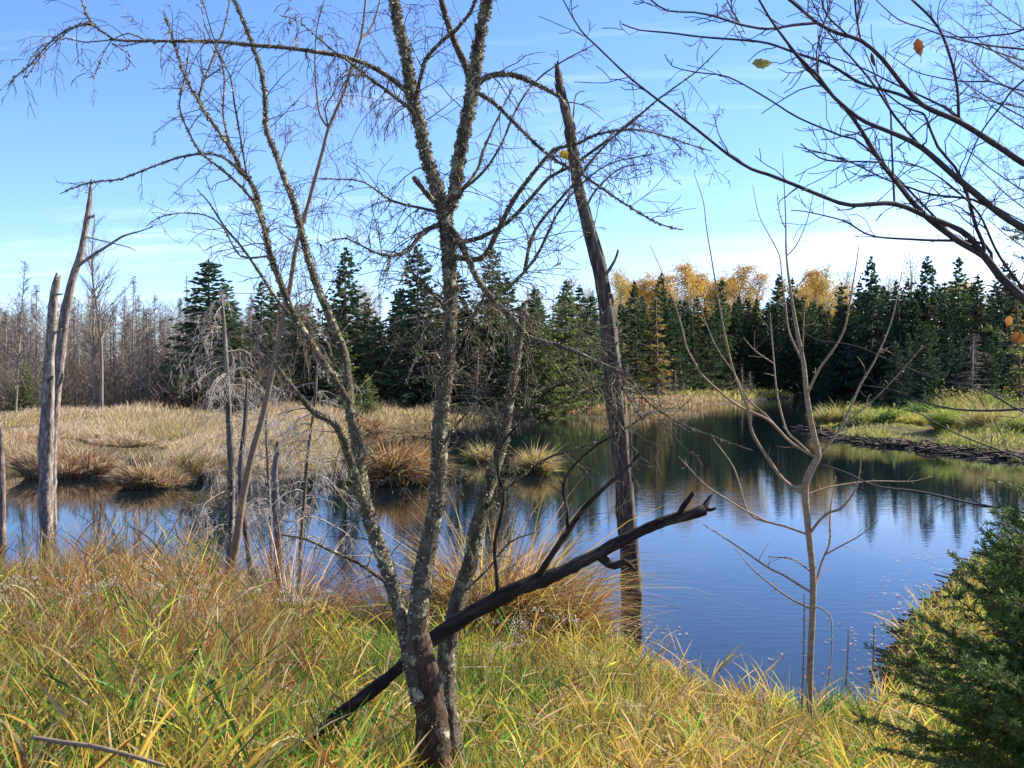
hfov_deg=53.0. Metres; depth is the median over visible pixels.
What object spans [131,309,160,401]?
dead tree
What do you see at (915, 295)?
spruce tree
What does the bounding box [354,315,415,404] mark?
spruce tree
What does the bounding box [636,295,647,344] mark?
spruce tree
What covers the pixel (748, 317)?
spruce tree
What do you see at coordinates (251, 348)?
dead tree
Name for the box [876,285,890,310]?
spruce tree
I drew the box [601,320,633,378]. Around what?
spruce tree
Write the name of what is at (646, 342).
spruce tree
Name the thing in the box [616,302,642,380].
spruce tree
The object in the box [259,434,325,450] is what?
grass tussock
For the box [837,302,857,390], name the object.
spruce tree
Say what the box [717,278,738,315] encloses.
aspen tree
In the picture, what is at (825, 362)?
spruce tree
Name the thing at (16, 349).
dead tree
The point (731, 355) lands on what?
spruce tree
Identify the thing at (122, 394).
dead tree
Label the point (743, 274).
aspen tree
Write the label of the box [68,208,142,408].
bare tree
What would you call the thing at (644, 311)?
spruce tree
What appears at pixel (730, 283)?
aspen tree
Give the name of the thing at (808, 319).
spruce tree
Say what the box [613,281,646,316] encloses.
aspen tree
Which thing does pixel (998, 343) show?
spruce tree
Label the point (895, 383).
spruce tree
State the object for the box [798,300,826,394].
spruce tree
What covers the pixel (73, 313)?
dead tree
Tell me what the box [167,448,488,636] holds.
grass tussock
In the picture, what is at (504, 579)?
grass tussock
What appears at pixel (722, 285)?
spruce tree
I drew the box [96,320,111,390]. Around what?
dead tree
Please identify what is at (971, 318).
spruce tree
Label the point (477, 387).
spruce tree
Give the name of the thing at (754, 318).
spruce tree
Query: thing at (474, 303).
aspen tree
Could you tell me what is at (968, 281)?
aspen tree
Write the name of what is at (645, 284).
aspen tree
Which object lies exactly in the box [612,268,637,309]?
aspen tree
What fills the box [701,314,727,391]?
spruce tree
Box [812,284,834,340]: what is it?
aspen tree
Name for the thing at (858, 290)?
spruce tree
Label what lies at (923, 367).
spruce tree
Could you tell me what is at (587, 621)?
grass tussock
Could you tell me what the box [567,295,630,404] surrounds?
spruce tree
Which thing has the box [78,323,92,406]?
dead tree
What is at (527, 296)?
aspen tree
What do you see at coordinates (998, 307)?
spruce tree
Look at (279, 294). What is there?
spruce tree
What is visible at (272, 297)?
spruce tree
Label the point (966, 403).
grass tussock
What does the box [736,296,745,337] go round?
spruce tree
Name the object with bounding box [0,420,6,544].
dead snag
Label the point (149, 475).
grass tussock
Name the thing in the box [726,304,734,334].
spruce tree
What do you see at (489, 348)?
spruce tree
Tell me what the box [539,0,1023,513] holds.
beech tree
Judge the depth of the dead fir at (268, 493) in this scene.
12.60 m
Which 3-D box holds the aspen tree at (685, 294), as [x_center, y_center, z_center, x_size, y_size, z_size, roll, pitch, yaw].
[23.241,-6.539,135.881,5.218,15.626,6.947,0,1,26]
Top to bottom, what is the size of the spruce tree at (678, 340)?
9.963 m
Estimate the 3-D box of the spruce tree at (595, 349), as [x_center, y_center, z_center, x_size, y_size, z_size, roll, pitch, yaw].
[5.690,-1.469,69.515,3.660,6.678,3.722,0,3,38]
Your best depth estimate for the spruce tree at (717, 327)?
109.15 m
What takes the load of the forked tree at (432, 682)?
on the ground at (260, 469)
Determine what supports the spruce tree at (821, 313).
on the ground at (260, 469)
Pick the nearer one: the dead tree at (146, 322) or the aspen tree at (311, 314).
the dead tree at (146, 322)
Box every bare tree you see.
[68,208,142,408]
[78,260,108,405]
[978,174,1023,491]
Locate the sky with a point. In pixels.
(70, 139)
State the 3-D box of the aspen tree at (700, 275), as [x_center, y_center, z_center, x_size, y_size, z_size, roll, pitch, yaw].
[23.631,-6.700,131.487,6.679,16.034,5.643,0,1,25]
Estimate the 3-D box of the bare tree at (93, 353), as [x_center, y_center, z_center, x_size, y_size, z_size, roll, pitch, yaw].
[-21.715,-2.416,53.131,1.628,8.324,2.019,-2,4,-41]
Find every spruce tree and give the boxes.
[0,363,40,412]
[61,387,74,406]
[139,258,276,412]
[204,282,269,404]
[236,281,285,399]
[255,302,332,406]
[262,291,305,392]
[266,296,283,341]
[281,308,296,396]
[296,247,395,407]
[311,316,328,377]
[312,299,358,375]
[313,332,365,407]
[347,311,362,370]
[352,298,382,386]
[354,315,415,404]
[354,373,384,418]
[368,244,465,408]
[374,290,414,398]
[385,299,424,399]
[400,300,424,348]
[412,271,500,407]
[428,309,441,377]
[456,249,540,406]
[457,345,498,411]
[459,300,469,364]
[467,304,501,370]
[479,278,537,396]
[494,288,569,406]
[516,324,579,418]
[523,279,604,415]
[524,301,549,340]
[538,320,557,359]
[549,292,577,355]
[562,284,602,400]
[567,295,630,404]
[583,317,603,395]
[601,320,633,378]
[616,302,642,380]
[616,316,633,388]
[619,297,638,360]
[619,309,646,394]
[624,280,653,394]
[633,307,650,372]
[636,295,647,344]
[637,273,683,391]
[639,307,686,393]
[641,319,673,392]
[659,295,701,391]
[662,306,690,386]
[675,298,702,390]
[679,298,696,342]
[680,311,711,390]
[686,309,695,354]
[690,294,718,389]
[690,313,715,374]
[695,279,743,390]
[696,306,721,383]
[696,315,736,390]
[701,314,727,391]
[715,301,744,389]
[721,314,743,387]
[724,300,757,389]
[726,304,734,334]
[729,304,757,384]
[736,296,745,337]
[739,298,760,329]
[740,311,768,389]
[745,299,773,387]
[748,317,776,387]
[754,302,781,388]
[760,274,790,368]
[761,309,817,396]
[769,308,785,364]
[773,296,819,392]
[780,277,810,389]
[790,320,811,393]
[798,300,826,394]
[803,307,826,377]
[805,302,818,357]
[808,310,833,393]
[808,315,845,396]
[809,283,858,397]
[811,303,853,397]
[814,302,863,397]
[816,306,827,358]
[818,313,830,357]
[832,256,893,398]
[834,282,889,397]
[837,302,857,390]
[838,290,884,398]
[841,309,884,393]
[852,280,862,316]
[866,307,903,398]
[868,340,906,405]
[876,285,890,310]
[876,289,892,322]
[878,291,905,394]
[879,279,920,399]
[879,303,887,342]
[881,307,890,343]
[887,294,917,388]
[892,321,953,412]
[894,335,918,406]
[899,297,932,396]
[900,277,916,321]
[904,255,948,382]
[908,287,935,353]
[916,281,965,385]
[917,331,952,401]
[929,257,982,398]
[932,282,944,329]
[932,286,946,330]
[934,329,966,398]
[938,292,973,339]
[945,334,974,398]
[946,285,969,331]
[950,334,992,400]
[955,287,985,368]
[956,274,1001,398]
[957,337,1010,401]
[961,258,1021,390]
[966,285,983,328]
[969,301,988,387]
[980,334,1016,399]
[982,281,1000,332]
[982,299,1007,357]
[988,293,1005,345]
[994,267,1023,376]
[999,315,1022,403]
[1002,329,1022,393]
[1007,312,1023,402]
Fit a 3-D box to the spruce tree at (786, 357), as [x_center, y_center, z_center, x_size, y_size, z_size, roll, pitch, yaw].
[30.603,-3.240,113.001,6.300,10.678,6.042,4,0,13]
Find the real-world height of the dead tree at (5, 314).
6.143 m
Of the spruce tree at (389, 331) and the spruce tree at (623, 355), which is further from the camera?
the spruce tree at (623, 355)
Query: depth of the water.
17.50 m
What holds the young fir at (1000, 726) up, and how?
on the ground at (260, 469)
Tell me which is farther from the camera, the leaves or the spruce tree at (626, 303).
the spruce tree at (626, 303)
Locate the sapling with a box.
[650,153,931,726]
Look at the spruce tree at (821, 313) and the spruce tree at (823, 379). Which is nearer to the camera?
the spruce tree at (823, 379)
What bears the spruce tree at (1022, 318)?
on the ground at (260, 469)
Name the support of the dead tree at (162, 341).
on the ground at (260, 469)
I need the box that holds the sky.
[0,0,1023,362]
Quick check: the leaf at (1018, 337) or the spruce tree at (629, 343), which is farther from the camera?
the spruce tree at (629, 343)
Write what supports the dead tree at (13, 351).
on the ground at (260, 469)
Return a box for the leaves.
[615,519,1022,693]
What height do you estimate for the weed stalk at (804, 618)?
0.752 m
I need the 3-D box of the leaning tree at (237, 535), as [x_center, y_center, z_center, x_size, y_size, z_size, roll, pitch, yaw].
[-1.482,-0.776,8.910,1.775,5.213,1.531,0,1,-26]
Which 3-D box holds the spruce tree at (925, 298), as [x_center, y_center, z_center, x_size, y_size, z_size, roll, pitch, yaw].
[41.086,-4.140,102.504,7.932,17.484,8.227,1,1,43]
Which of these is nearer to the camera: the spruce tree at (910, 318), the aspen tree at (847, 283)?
the spruce tree at (910, 318)
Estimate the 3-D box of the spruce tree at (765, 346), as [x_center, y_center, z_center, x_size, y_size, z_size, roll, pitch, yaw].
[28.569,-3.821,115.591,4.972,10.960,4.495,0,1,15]
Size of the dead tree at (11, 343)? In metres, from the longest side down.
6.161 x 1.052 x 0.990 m
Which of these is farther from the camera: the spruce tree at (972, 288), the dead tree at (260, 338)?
the spruce tree at (972, 288)
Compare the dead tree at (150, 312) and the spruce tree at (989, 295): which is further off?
the spruce tree at (989, 295)
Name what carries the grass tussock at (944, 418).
on the ground at (260, 469)
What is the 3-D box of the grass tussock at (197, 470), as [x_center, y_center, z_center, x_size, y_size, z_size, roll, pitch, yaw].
[-7.428,1.825,24.039,1.689,1.170,2.189,1,1,45]
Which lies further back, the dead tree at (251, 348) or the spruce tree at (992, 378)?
the spruce tree at (992, 378)
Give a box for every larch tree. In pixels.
[637,286,678,397]
[911,0,1023,256]
[1003,299,1023,408]
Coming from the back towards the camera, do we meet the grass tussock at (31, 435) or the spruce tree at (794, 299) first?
the spruce tree at (794, 299)
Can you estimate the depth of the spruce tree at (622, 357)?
90.87 m
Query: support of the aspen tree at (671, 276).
on the ground at (260, 469)
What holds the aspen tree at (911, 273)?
on the ground at (260, 469)
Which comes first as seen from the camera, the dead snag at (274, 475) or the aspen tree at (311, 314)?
the dead snag at (274, 475)
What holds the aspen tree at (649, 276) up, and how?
on the ground at (260, 469)
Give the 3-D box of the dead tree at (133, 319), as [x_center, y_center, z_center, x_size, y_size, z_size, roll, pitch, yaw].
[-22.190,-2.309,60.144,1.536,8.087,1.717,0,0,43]
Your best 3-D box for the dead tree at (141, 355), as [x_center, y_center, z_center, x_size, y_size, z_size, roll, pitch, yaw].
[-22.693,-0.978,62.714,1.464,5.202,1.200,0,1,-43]
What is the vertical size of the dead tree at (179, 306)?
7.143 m
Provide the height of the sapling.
3.763 m
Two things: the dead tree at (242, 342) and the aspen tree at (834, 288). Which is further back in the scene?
the aspen tree at (834, 288)
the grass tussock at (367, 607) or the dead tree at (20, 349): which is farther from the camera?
the dead tree at (20, 349)
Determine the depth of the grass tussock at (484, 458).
28.88 m
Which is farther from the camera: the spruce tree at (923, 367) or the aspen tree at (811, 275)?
the aspen tree at (811, 275)
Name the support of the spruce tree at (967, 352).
on the ground at (260, 469)
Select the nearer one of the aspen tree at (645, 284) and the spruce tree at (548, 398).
the spruce tree at (548, 398)
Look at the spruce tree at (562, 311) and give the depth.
59.80 m
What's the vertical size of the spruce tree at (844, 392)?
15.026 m
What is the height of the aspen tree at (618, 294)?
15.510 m
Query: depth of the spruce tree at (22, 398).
53.93 m
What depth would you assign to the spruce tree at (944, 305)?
98.51 m
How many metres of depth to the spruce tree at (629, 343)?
92.71 m
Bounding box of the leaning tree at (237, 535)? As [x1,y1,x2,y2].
[224,0,448,582]
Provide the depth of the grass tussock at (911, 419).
40.82 m
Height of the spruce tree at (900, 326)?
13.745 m
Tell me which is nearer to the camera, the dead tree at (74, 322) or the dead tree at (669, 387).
the dead tree at (74, 322)
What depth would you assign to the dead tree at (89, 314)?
69.33 m
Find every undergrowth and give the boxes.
[0,288,304,411]
[254,376,883,411]
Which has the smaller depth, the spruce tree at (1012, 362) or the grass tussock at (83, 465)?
the grass tussock at (83, 465)
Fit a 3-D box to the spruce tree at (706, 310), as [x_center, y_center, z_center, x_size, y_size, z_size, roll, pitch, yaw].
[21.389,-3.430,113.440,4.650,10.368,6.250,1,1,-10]
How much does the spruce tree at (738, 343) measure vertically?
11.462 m
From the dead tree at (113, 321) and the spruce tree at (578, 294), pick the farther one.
the spruce tree at (578, 294)
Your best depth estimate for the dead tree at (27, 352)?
57.59 m
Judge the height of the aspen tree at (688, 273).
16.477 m
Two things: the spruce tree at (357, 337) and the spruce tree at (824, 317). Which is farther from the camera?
the spruce tree at (824, 317)
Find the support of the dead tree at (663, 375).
on the ground at (260, 469)
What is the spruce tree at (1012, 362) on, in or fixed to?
on the ground at (260, 469)
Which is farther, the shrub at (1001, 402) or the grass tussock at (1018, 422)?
the shrub at (1001, 402)
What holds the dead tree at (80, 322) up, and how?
on the ground at (260, 469)
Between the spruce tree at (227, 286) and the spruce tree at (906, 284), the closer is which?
the spruce tree at (227, 286)
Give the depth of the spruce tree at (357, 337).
69.42 m
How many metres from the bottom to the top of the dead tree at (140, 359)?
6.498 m
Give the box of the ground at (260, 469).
[0,371,1023,764]
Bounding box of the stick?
[32,735,164,766]
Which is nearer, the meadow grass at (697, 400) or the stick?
the stick
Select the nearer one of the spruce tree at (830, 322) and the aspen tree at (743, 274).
the spruce tree at (830, 322)
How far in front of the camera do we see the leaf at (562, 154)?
4.49 m
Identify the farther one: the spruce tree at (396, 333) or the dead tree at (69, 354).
the spruce tree at (396, 333)
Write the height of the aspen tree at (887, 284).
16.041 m
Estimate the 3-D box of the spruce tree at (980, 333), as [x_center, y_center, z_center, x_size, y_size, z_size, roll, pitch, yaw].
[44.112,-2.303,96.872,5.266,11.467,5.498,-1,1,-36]
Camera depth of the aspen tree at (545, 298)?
88.08 m
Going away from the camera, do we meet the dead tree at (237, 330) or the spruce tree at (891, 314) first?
the dead tree at (237, 330)
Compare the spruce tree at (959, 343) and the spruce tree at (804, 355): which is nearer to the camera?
the spruce tree at (959, 343)
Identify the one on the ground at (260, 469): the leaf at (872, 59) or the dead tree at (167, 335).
the dead tree at (167, 335)
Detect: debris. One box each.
[789,424,1023,460]
[869,545,1007,689]
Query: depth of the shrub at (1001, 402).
54.78 m
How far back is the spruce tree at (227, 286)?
60.03 m
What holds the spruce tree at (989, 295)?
on the ground at (260, 469)
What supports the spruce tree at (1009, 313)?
on the ground at (260, 469)
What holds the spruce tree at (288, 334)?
on the ground at (260, 469)
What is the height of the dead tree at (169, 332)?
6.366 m
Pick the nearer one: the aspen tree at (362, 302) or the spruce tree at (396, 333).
the spruce tree at (396, 333)
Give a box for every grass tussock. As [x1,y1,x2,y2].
[4,425,62,445]
[4,434,128,478]
[78,428,165,447]
[100,451,197,488]
[151,443,237,481]
[158,429,262,449]
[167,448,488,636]
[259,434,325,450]
[278,534,478,634]
[286,447,760,666]
[337,412,390,432]
[337,422,471,485]
[453,437,507,462]
[477,535,676,653]
[507,440,570,473]
[804,397,871,425]
[850,404,916,423]
[895,413,928,425]
[903,399,955,413]
[912,399,998,431]
[926,388,999,412]
[935,392,1023,430]
[989,407,1023,434]
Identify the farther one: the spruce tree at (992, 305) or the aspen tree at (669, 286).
the aspen tree at (669, 286)
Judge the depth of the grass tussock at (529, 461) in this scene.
25.50 m
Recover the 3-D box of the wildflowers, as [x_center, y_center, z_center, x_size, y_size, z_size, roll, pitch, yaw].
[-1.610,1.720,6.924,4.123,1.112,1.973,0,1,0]
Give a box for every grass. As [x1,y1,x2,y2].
[0,389,453,470]
[0,486,1022,767]
[330,391,740,422]
[663,387,803,399]
[815,406,1023,453]
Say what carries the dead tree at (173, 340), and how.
on the ground at (260, 469)
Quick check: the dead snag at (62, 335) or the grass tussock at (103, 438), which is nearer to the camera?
the dead snag at (62, 335)
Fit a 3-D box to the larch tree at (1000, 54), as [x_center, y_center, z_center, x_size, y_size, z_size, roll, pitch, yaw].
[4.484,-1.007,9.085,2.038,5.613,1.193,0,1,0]
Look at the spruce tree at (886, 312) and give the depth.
110.66 m
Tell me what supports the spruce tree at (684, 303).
on the ground at (260, 469)
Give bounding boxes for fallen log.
[286,378,715,756]
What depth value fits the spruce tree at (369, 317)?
69.20 m
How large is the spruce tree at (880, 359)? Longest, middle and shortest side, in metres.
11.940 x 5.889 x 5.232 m
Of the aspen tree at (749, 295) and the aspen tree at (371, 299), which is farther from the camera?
the aspen tree at (749, 295)
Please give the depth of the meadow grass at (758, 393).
97.17 m
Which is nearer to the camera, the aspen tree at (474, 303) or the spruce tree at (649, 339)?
the aspen tree at (474, 303)
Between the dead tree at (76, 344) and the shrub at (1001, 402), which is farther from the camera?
the dead tree at (76, 344)
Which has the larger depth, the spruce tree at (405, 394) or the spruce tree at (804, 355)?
the spruce tree at (804, 355)
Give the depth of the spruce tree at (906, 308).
101.79 m
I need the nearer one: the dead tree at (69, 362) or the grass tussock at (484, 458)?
the grass tussock at (484, 458)
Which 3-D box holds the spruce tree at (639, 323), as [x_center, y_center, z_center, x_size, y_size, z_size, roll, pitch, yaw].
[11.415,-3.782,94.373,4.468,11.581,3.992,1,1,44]
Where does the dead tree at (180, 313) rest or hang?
on the ground at (260, 469)
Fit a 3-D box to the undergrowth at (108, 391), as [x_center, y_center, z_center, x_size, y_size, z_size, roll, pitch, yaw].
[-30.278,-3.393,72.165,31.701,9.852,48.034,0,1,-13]
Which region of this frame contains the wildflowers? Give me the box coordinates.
[0,563,582,734]
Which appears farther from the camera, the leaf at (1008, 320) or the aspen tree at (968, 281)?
the aspen tree at (968, 281)
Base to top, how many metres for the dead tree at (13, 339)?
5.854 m
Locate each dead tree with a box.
[0,258,38,411]
[0,302,5,404]
[0,310,13,409]
[0,319,13,380]
[0,320,8,385]
[1,313,30,392]
[1,317,23,404]
[2,314,40,407]
[6,312,37,393]
[7,309,15,410]
[12,314,33,396]
[26,294,37,403]
[29,284,44,393]
[29,305,35,367]
[62,329,80,391]
[64,324,74,389]
[65,297,86,376]
[66,308,87,394]
[68,313,79,397]
[75,299,81,375]
[77,303,94,379]
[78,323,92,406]
[79,329,87,405]
[80,309,98,396]
[82,325,103,403]
[83,333,99,402]
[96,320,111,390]
[103,314,112,400]
[106,306,122,401]
[116,287,128,381]
[117,299,134,393]
[117,341,128,404]
[119,320,137,402]
[125,275,144,401]
[125,295,155,401]
[125,297,143,372]
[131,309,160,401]
[133,326,146,404]
[136,314,145,401]
[141,310,156,400]
[141,320,159,401]
[142,295,160,391]
[148,312,171,388]
[150,317,169,402]
[156,306,172,389]
[158,321,171,389]
[164,314,175,352]
[168,315,180,378]
[169,299,182,375]
[174,297,184,366]
[178,275,193,401]
[229,301,244,373]
[231,294,269,401]
[236,317,248,386]
[243,321,258,379]
[251,323,282,406]
[271,310,283,357]
[376,292,383,330]
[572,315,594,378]
[622,363,642,394]
[660,372,666,395]
[664,378,674,395]
[668,371,680,394]
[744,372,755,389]
[940,333,1001,401]
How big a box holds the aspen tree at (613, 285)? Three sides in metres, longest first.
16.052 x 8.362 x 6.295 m
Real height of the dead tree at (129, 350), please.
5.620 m
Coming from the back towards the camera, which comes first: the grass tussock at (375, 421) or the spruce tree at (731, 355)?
the spruce tree at (731, 355)
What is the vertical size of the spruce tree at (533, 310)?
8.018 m
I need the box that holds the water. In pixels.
[0,397,1023,716]
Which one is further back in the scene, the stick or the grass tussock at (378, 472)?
the grass tussock at (378, 472)
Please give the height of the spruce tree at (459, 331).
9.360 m
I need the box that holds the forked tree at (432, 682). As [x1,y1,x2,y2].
[0,0,752,767]
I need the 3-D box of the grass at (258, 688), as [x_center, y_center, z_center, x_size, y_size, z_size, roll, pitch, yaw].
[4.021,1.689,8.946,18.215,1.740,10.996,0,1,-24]
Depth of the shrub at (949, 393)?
57.05 m
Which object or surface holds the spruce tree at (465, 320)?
on the ground at (260, 469)
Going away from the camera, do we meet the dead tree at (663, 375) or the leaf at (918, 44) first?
the leaf at (918, 44)
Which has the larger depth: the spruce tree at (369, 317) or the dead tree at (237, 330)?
the spruce tree at (369, 317)
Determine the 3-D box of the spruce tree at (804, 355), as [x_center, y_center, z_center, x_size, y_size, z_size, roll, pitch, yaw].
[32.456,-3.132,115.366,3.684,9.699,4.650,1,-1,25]
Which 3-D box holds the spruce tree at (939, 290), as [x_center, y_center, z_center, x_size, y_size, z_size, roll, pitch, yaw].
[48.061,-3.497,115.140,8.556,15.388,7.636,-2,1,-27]
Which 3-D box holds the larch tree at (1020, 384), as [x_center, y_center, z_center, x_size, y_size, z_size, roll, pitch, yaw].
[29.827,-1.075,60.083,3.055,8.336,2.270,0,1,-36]
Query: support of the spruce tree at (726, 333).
on the ground at (260, 469)
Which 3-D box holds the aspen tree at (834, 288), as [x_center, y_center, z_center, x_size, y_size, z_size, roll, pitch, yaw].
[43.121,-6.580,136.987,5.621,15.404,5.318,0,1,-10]
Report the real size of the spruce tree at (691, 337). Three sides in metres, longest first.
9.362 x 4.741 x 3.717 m
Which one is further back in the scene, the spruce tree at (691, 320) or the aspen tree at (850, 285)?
the aspen tree at (850, 285)
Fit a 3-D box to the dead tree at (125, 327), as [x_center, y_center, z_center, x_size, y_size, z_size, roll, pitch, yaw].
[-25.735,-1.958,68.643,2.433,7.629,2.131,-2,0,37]
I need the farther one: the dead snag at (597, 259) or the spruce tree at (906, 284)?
the spruce tree at (906, 284)
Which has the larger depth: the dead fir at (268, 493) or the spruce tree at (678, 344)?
the spruce tree at (678, 344)
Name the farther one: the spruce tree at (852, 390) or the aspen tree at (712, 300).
the aspen tree at (712, 300)
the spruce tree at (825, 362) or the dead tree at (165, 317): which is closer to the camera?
the dead tree at (165, 317)
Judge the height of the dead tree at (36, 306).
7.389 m
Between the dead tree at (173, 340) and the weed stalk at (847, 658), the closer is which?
the weed stalk at (847, 658)
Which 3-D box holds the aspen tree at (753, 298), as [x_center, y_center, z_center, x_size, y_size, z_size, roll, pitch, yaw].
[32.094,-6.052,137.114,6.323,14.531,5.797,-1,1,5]
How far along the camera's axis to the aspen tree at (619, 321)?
91.58 m
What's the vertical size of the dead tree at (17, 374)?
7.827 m
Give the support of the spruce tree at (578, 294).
on the ground at (260, 469)
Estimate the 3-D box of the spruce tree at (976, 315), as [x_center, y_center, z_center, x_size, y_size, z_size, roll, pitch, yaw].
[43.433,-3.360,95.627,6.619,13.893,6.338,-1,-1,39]
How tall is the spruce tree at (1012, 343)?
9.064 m
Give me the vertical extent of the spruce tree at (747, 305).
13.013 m
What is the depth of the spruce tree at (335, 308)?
73.19 m
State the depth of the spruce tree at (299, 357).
59.68 m
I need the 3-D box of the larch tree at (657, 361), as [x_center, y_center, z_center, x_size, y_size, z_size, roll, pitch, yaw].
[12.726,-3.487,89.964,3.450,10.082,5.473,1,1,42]
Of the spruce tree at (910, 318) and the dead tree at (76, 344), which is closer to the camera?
the dead tree at (76, 344)
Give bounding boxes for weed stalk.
[801,594,809,711]
[845,628,848,685]
[870,625,874,688]
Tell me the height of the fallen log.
1.968 m
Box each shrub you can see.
[840,401,876,422]
[873,403,908,423]
[935,379,990,405]
[972,384,1023,408]
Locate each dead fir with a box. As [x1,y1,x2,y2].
[142,289,313,599]
[215,386,320,576]
[219,359,374,602]
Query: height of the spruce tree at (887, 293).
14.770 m
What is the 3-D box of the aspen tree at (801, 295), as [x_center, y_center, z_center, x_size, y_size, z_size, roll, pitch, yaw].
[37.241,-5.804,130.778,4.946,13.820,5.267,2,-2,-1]
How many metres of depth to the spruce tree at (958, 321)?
96.34 m
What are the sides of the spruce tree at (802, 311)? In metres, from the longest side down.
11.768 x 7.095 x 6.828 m
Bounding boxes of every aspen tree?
[301,298,321,355]
[347,283,382,343]
[349,279,375,359]
[361,285,379,324]
[364,294,385,344]
[469,285,482,340]
[518,286,544,314]
[532,285,554,328]
[547,273,579,323]
[580,283,597,329]
[596,291,631,355]
[609,264,639,322]
[609,276,633,305]
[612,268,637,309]
[613,275,633,311]
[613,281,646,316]
[624,276,666,322]
[633,266,659,317]
[647,270,679,312]
[648,281,673,304]
[652,270,682,303]
[663,281,684,303]
[665,259,712,330]
[674,277,702,317]
[683,269,711,324]
[687,278,720,307]
[697,278,728,335]
[700,270,731,316]
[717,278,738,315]
[722,273,745,312]
[726,261,763,332]
[737,284,764,311]
[739,284,765,315]
[747,269,778,340]
[765,272,788,325]
[788,286,811,313]
[793,273,826,312]
[793,287,811,319]
[796,266,838,320]
[808,261,848,331]
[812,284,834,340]
[822,278,843,312]
[830,260,859,306]
[835,278,858,303]
[836,286,854,314]
[878,273,903,302]
[884,280,905,299]
[891,246,924,300]
[962,274,977,286]
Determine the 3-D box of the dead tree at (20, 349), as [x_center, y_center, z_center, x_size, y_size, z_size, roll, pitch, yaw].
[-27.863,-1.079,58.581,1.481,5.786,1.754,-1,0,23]
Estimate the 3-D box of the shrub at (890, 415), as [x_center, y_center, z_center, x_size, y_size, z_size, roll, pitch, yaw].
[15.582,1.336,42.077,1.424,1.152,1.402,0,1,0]
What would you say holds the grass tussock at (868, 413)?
on the ground at (260, 469)
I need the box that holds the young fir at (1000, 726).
[849,478,1023,767]
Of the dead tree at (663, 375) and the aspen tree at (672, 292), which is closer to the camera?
the dead tree at (663, 375)
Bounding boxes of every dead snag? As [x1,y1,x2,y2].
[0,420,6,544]
[37,273,62,538]
[53,179,182,524]
[238,378,254,584]
[271,441,283,594]
[554,61,656,618]
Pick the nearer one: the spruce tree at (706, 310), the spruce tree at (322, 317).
the spruce tree at (322, 317)
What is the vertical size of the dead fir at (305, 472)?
3.515 m
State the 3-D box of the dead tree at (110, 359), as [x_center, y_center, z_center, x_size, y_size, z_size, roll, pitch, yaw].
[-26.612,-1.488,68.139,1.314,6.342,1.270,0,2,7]
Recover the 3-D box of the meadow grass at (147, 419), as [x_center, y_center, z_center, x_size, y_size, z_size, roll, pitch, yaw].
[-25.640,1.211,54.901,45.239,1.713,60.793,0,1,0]
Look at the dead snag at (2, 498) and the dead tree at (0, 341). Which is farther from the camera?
the dead tree at (0, 341)
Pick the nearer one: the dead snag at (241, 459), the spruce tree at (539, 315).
the dead snag at (241, 459)
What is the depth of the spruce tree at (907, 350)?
78.53 m
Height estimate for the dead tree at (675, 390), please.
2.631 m
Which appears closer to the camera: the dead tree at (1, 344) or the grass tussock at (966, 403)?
the grass tussock at (966, 403)
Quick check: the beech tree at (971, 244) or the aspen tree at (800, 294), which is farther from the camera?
the aspen tree at (800, 294)
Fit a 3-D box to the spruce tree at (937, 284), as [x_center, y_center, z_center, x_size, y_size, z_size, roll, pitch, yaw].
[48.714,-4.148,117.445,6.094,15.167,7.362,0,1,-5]
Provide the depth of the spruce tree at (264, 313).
62.91 m
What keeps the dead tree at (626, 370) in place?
on the ground at (260, 469)
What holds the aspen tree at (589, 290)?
on the ground at (260, 469)
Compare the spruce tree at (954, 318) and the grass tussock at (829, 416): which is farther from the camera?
the spruce tree at (954, 318)
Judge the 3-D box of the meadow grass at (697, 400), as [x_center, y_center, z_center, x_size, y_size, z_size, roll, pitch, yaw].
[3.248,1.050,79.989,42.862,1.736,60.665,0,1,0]
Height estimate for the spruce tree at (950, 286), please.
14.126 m
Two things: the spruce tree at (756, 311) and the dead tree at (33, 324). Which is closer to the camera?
the dead tree at (33, 324)
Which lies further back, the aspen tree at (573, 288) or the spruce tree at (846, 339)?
the aspen tree at (573, 288)
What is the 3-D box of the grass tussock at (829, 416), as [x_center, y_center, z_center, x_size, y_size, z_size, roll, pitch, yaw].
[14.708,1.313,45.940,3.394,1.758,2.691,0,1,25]
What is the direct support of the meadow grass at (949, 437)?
on the ground at (260, 469)
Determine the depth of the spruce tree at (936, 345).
68.51 m
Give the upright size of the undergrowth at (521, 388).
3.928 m
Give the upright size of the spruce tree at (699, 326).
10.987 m
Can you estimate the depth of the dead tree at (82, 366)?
64.06 m
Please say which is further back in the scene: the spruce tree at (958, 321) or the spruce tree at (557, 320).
the spruce tree at (958, 321)
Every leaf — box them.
[559,150,568,162]
[752,58,778,68]
[870,53,876,72]
[913,38,923,62]
[1004,316,1012,328]
[1004,332,1023,343]
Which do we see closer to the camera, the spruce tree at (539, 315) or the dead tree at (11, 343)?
the dead tree at (11, 343)
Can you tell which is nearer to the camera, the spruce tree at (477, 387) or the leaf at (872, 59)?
the leaf at (872, 59)
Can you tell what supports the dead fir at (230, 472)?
in the water

